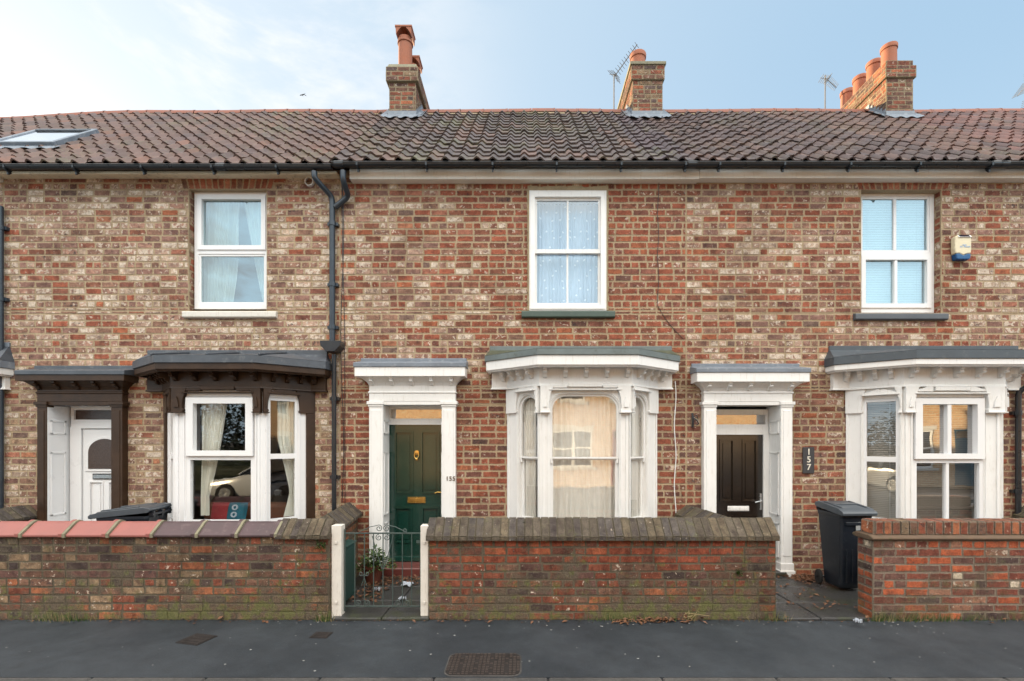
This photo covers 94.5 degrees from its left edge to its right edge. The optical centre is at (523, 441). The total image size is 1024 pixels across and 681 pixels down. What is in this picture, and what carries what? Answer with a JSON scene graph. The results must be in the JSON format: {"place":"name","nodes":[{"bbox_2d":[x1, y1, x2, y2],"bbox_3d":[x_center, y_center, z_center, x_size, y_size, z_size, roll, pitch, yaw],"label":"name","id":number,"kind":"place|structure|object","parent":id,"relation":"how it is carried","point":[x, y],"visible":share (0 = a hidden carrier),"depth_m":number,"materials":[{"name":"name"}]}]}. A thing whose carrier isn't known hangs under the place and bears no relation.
{"place":"outdoors","nodes":[
{"label":"outdoors","id":0,"kind":"place"},
{"bbox_2d":[0,110,146,389],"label":"terraced house","id":1,"kind":"structure","parent":0,"point":[11,125],"depth_m":8.41,"materials":[{"name":"tile"}]},
{"bbox_2d":[0,342,14,389],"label":"bay window","id":2,"kind":"structure","parent":1,"relation":"in","point":[7,363],"depth_m":6.63,"materials":[{"name":"white paint"}]},
{"bbox_2d":[0,619,1023,680],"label":"pavement","id":3,"kind":"structure","parent":0,"point":[552,649],"depth_m":4.34,"materials":[{"name":"grey asphalt"}]},
{"bbox_2d":[175,633,216,645],"bbox_3d":[-3.135,1.919,4.540,0.254,0.062,0.224,0,0,14],"label":"drain cover","id":4,"kind":"object","parent":3,"relation":"on","point":[196,639],"visible":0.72,"depth_m":4.52,"materials":[{"name":"metal"}]},
{"bbox_2d":[309,632,332,637],"bbox_3d":[-1.985,1.919,4.640,0.174,0.062,0.144,0,0,3],"label":"drain cover","id":5,"kind":"object","parent":3,"relation":"on","point":[321,634],"visible":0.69,"depth_m":4.62,"materials":[{"name":"metal"}]},
{"bbox_2d":[444,653,521,676],"bbox_3d":[-0.338,1.918,4.030,0.639,0.064,0.414,0,0,0],"label":"drain cover","id":6,"kind":"object","parent":3,"relation":"on","point":[483,664],"visible":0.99,"depth_m":3.99,"materials":[{"name":"metal"}]},
{"bbox_2d":[1,618,1019,623],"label":"grit","id":7,"kind":"object","parent":3,"relation":"on","point":[434,618],"visible":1,"depth_m":5.01,"materials":[{"name":"gravel"}]},
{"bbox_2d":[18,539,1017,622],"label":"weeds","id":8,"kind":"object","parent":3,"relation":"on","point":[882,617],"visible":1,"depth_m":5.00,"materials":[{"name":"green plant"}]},
{"bbox_2d":[853,618,862,622],"bbox_3d":[3.420,1.830,4.840,0.074,0.044,0.060,0,0,0],"label":"paper","id":9,"kind":"object","parent":3,"relation":"on","point":[858,620],"visible":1,"depth_m":4.83,"materials":[{"name":"white paper"}]},
{"bbox_2d":[0,0,1023,116],"label":"sky","id":10,"kind":"structure","parent":0,"point":[57,56],"materials":[{"name":"blue"}]},
{"bbox_2d":[5,621,1020,670],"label":"litter specks","id":11,"kind":"object","parent":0,"point":[546,625],"visible":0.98,"depth_m":4.65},
{"bbox_2d":[331,575,869,620],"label":"garden path","id":12,"kind":"structure","parent":0,"point":[831,593],"depth_m":5.49,"materials":[{"name":"grey concrete"}]},
{"bbox_2d":[0,505,36,520],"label":"party wall","id":13,"kind":"structure","parent":12,"relation":"on","point":[22,513],"depth_m":6.42,"materials":[{"name":"brick"}]},
{"bbox_2d":[88,502,171,520],"bbox_3d":[-4.989,1.353,6.038,0.693,1.091,0.508,0,0,-10],"label":"wheelie bin","id":14,"kind":"object","parent":12,"relation":"on","point":[148,512],"visible":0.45,"depth_m":5.85,"materials":[{"name":"plastic"}]},
{"bbox_2d":[0,518,336,619],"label":"garden wall","id":15,"kind":"structure","parent":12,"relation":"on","point":[240,569],"depth_m":5.04,"materials":[{"name":"brick"}]},
{"bbox_2d":[332,524,344,617],"bbox_3d":[-2.006,1.394,5.112,0.105,0.988,0.126,0,0,0],"label":"gate post","id":16,"kind":"object","parent":12,"relation":"on","point":[337,569],"visible":0.99,"depth_m":5.07,"materials":[{"name":"white paint"}]},
{"bbox_2d":[320,502,361,576],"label":"party wall","id":17,"kind":"structure","parent":12,"relation":"on","point":[348,514],"depth_m":6.17,"materials":[{"name":"brick"}]},
{"bbox_2d":[346,539,355,600],"bbox_3d":[-2.092,1.520,5.535,0.115,0.659,0.490,0,0,0],"label":"utility box","id":18,"kind":"object","parent":12,"relation":"on","point":[349,568],"visible":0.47,"depth_m":5.58,"materials":[{"name":"green paint"}]},
{"bbox_2d":[346,545,355,598],"bbox_3d":[-2.046,1.535,5.535,0.008,0.570,0.430,0,0,0],"label":"door","id":19,"kind":"structure","parent":18,"relation":"in","point":[349,552],"depth_m":5.58,"materials":[{"name":"green paint"}]},
{"bbox_2d":[356,544,397,583],"bbox_3d":[-1.957,1.617,6.233,0.601,0.505,0.516,0,0,0],"label":"potted plant","id":20,"kind":"object","parent":12,"relation":"on","point":[377,570],"visible":0.81,"depth_m":6.19,"materials":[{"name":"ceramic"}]},
{"bbox_2d":[401,581,412,586],"bbox_3d":[-1.500,1.830,6.080,0.149,0.044,0.120,0,0,0],"label":"paper","id":21,"kind":"object","parent":12,"relation":"on","point":[407,583],"visible":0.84,"depth_m":6.07,"materials":[{"name":"white paper"}]},
{"bbox_2d":[421,524,428,615],"bbox_3d":[-1.062,1.394,5.112,0.085,0.988,0.126,0,0,0],"label":"gate post","id":22,"kind":"object","parent":12,"relation":"on","point":[424,574],"visible":0.83,"depth_m":5.07,"materials":[{"name":"white paint"}]},
{"bbox_2d":[344,525,420,610],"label":"garden gate","id":23,"kind":"structure","parent":22,"relation":"attached to","point":[383,564],"depth_m":5.12,"materials":[{"name":"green metal"}]},
{"bbox_2d":[3,573,1022,624],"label":"dead leaves","id":24,"kind":"object","parent":12,"relation":"on","point":[806,576],"visible":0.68,"depth_m":5.65,"materials":[{"name":"brown plant"}]},
{"bbox_2d":[426,517,779,619],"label":"garden wall","id":25,"kind":"structure","parent":12,"relation":"on","point":[531,568],"depth_m":5.04,"materials":[{"name":"brick"}]},
{"bbox_2d":[675,505,726,517],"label":"party wall","id":26,"kind":"structure","parent":12,"relation":"on","point":[689,511],"depth_m":6.23,"materials":[{"name":"brick"}]},
{"bbox_2d":[815,501,877,587],"bbox_3d":[4.130,1.333,6.092,0.459,1.102,0.544,0,0,-3],"label":"wheelie bin","id":27,"kind":"object","parent":12,"relation":"on","point":[839,522],"visible":0.92,"depth_m":5.94,"materials":[{"name":"plastic"}]},
{"bbox_2d":[852,518,1023,619],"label":"garden wall","id":28,"kind":"structure","parent":12,"relation":"on","point":[958,567],"depth_m":5.04,"materials":[{"name":"red brick"}]},
{"bbox_2d":[1013,506,1023,517],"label":"party wall","id":29,"kind":"structure","parent":12,"relation":"on","point":[1020,515],"depth_m":6.60,"materials":[{"name":"brick"}]},
{"bbox_2d":[904,108,1023,168],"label":"terraced house","id":30,"kind":"structure","parent":0,"point":[1004,127],"depth_m":8.40,"materials":[{"name":"tile"}]},
{"bbox_2d":[1013,83,1023,97],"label":"tv aerial","id":31,"kind":"object","parent":30,"relation":"attached to","point":[1020,91],"visible":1,"depth_m":10.37,"materials":[{"name":"metal"}]},
{"label":"ground","id":32,"kind":"structure","parent":0,"visible":0},
{"bbox_2d":[0,25,429,520],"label":"terraced house","id":33,"kind":"structure","parent":32,"relation":"on","point":[131,351],"depth_m":6.70,"materials":[{"name":"brick"}]},
{"bbox_2d":[83,429,110,520],"bbox_3d":[-6.130,0.810,6.950,0.660,1.980,0.071,0,0,0],"label":"front door","id":34,"kind":"structure","parent":33,"relation":"in","point":[96,442],"depth_m":6.94,"materials":[{"name":"white plastic"}]},
{"bbox_2d":[201,404,226,515],"bbox_3d":[-4.184,0.221,6.400,0.411,1.558,0.056,0,0,0],"label":"curtain","id":35,"kind":"object","parent":33,"relation":"hanging from","point":[213,418],"visible":0.81,"depth_m":6.39,"materials":[{"name":"white fabric"}]},
{"bbox_2d":[203,201,239,301],"bbox_3d":[-4.429,-2.759,6.940,0.601,1.598,0.056,0,0,0],"label":"curtain","id":36,"kind":"object","parent":33,"relation":"hanging from","point":[221,228],"visible":0.72,"depth_m":6.94,"materials":[{"name":"white fabric"}]},
{"bbox_2d":[182,192,277,318],"bbox_3d":[-4.140,-2.663,6.748,1.320,1.845,0.215,0,0,0],"label":"window","id":37,"kind":"structure","parent":33,"relation":"in","point":[201,250],"depth_m":6.79,"materials":[{"name":"white plastic"}]},
{"bbox_2d":[132,350,331,520],"bbox_3d":[-4.040,0.280,6.402,2.656,3.140,0.879,0,0,0],"label":"bay window","id":38,"kind":"structure","parent":33,"relation":"in","point":[186,379],"depth_m":6.25,"materials":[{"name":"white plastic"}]},
{"bbox_2d":[204,502,291,518],"bbox_3d":[-3.950,1.350,7.310,1.500,0.900,0.780,0,0,0],"label":"sofa","id":39,"kind":"object","parent":33,"relation":"in","point":[277,509],"visible":0.03,"depth_m":6.92,"materials":[{"name":"brown fabric"}]},
{"bbox_2d":[227,502,247,518],"bbox_3d":[-4.048,0.988,6.685,0.281,0.259,0.130,0,-14,6],"label":"cushion","id":40,"kind":"object","parent":39,"relation":"on","point":[237,510],"visible":0.88,"depth_m":6.64,"materials":[{"name":"blue fabric"}]},
{"bbox_2d":[244,201,263,301],"bbox_3d":[-3.910,-2.759,6.950,0.480,1.598,0.050,0,0,0],"label":"curtain","id":41,"kind":"object","parent":33,"relation":"hanging from","point":[253,211],"visible":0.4,"depth_m":6.95,"materials":[{"name":"white fabric"}]},
{"bbox_2d":[277,401,293,516],"bbox_3d":[-3.273,0.232,6.580,0.500,1.617,0.092,0,0,-37],"label":"curtain","id":42,"kind":"object","parent":33,"relation":"hanging from","point":[285,423],"visible":0.62,"depth_m":6.59,"materials":[{"name":"white fabric"}]},
{"bbox_3d":[-4.000,1.460,6.585,1.692,0.680,0.430,0,0,0],"label":"shelf","id":43,"kind":"object","parent":33,"relation":"attached to","visible":0},
{"bbox_2d":[210,502,229,518],"bbox_3d":[-4.278,0.992,6.719,0.281,0.259,0.117,0,-18,-11],"label":"cushion","id":44,"kind":"object","parent":43,"relation":"on","point":[219,510],"visible":0.7,"depth_m":6.67,"materials":[{"name":"red fabric"}]},
{"bbox_2d":[0,678,1023,680],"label":"kerb","id":45,"kind":"structure","parent":32,"relation":"on","point":[511,679],"depth_m":3.77,"materials":[{"name":"concrete"}]},
{"bbox_2d":[331,49,698,576],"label":"terraced house","id":46,"kind":"structure","parent":32,"relation":"on","point":[462,345],"depth_m":6.70,"materials":[{"name":"brick"}]},
{"bbox_2d":[389,425,441,560],"bbox_3d":[-1.552,0.752,6.908,0.845,1.995,0.114,0,0,0],"label":"front door","id":47,"kind":"structure","parent":46,"relation":"in","point":[415,451],"depth_m":6.92,"materials":[{"name":"green wood"}]},
{"bbox_2d":[524,398,535,516],"bbox_3d":[0.040,0.222,6.570,0.032,1.677,0.369,0,0,-45],"label":"curtain","id":48,"kind":"object","parent":46,"relation":"hanging from","point":[530,449],"visible":0.59,"depth_m":6.52,"materials":[{"name":"white fabric"}]},
{"bbox_2d":[537,203,566,302],"bbox_3d":[0.380,-2.689,6.900,0.560,1.578,0.046,0,0,0],"label":"curtain","id":49,"kind":"object","parent":46,"relation":"hanging from","point":[551,234],"visible":0.69,"depth_m":6.90,"materials":[{"name":"white fabric"}]},
{"bbox_2d":[522,185,614,318],"bbox_3d":[0.628,-2.677,6.732,1.315,1.874,0.193,0,0,0],"label":"window","id":50,"kind":"structure","parent":46,"relation":"in","point":[600,310],"depth_m":6.68,"materials":[{"name":"white paint"}]},
{"bbox_2d":[485,346,679,517],"bbox_3d":[0.806,0.252,6.402,2.683,3.195,0.879,0,0,0],"label":"bay window","id":51,"kind":"structure","parent":46,"relation":"in","point":[544,374],"depth_m":6.26,"materials":[{"name":"white paint"}]},
{"bbox_2d":[568,203,597,302],"bbox_3d":[0.880,-2.689,6.900,0.560,1.578,0.045,0,0,0],"label":"curtain","id":52,"kind":"object","parent":46,"relation":"hanging from","point":[583,269],"visible":0.78,"depth_m":6.90,"materials":[{"name":"white fabric"}]},
{"bbox_2d":[552,396,615,517],"bbox_3d":[0.815,0.226,6.385,0.970,1.668,0.044,0,0,0],"label":"curtain","id":53,"kind":"object","parent":46,"relation":"hanging from","point":[583,426],"visible":0.88,"depth_m":6.38,"materials":[{"name":"white fabric"}]},
{"bbox_2d":[608,43,638,108],"bbox_3d":[2.105,-7.143,9.966,0.646,2.086,0.269,0,0,38],"label":"tv aerial","id":54,"kind":"object","parent":46,"relation":"attached to","point":[614,75],"visible":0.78,"depth_m":10.09,"materials":[{"name":"metal"}]},
{"bbox_2d":[631,398,639,516],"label":"curtain","id":55,"kind":"object","parent":46,"relation":"hanging from","point":[635,434],"visible":0.45,"depth_m":6.53,"materials":[{"name":"white fabric"}]},
{"bbox_2d":[648,41,1023,576],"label":"terraced house","id":56,"kind":"structure","parent":32,"relation":"on","point":[795,342],"depth_m":6.70,"materials":[{"name":"brick"}]},
{"bbox_2d":[716,435,762,517],"bbox_3d":[3.147,0.852,6.922,0.705,1.895,0.115,0,0,0],"label":"front door","id":57,"kind":"structure","parent":56,"relation":"in","point":[738,457],"depth_m":6.93,"materials":[{"name":"brown paint"}]},
{"bbox_2d":[802,447,813,472],"bbox_3d":[4.020,0.265,6.679,0.160,0.370,0.022,0,0,0],"label":"house number plaque","id":58,"kind":"object","parent":56,"relation":"attached to","point":[807,459],"visible":1,"depth_m":6.67,"materials":[{"name":"stone"}]},
{"bbox_2d":[818,74,837,108],"bbox_3d":[6.677,-7.108,10.384,0.277,2.016,0.318,0,0,-15],"label":"tv aerial","id":59,"kind":"object","parent":56,"relation":"attached to","point":[827,80],"visible":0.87,"depth_m":10.44,"materials":[{"name":"metal"}]},
{"bbox_2d":[867,401,895,517],"bbox_3d":[4.920,0.263,6.580,0.040,1.635,0.400,0,0,-45],"label":"window blind","id":60,"kind":"object","parent":56,"relation":"attached to","point":[891,497],"depth_m":6.54,"materials":[{"name":"white plastic"}]},
{"bbox_2d":[863,200,924,302],"bbox_3d":[5.355,-2.732,6.900,1.030,1.645,0.040,0,0,0],"label":"window blind","id":61,"kind":"object","parent":56,"relation":"attached to","point":[916,276],"depth_m":6.90,"materials":[{"name":"white plastic"}]},
{"bbox_2d":[853,194,948,320],"bbox_3d":[5.315,-2.648,6.760,1.310,1.875,0.240,0,0,0],"label":"window","id":62,"kind":"structure","parent":56,"relation":"in","point":[894,311],"depth_m":6.81,"materials":[{"name":"white plastic"}]},
{"bbox_2d":[824,346,1023,518],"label":"bay window","id":63,"kind":"structure","parent":56,"relation":"in","point":[981,377],"depth_m":6.25,"materials":[{"name":"white paint"}]},
{"bbox_2d":[917,405,974,518],"bbox_3d":[5.670,0.263,6.420,1.140,1.635,0.040,0,0,0],"label":"window pane","id":64,"kind":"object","parent":56,"relation":"attached to","point":[937,502],"depth_m":6.42,"materials":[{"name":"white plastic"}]},
{"bbox_2d":[951,235,971,260],"bbox_3d":[6.147,-2.718,6.647,0.235,0.346,0.090,0,0,0],"label":"alarm box","id":65,"kind":"object","parent":56,"relation":"attached to","point":[960,247],"visible":1,"depth_m":6.62,"materials":[{"name":"beige plastic"}]}
]}

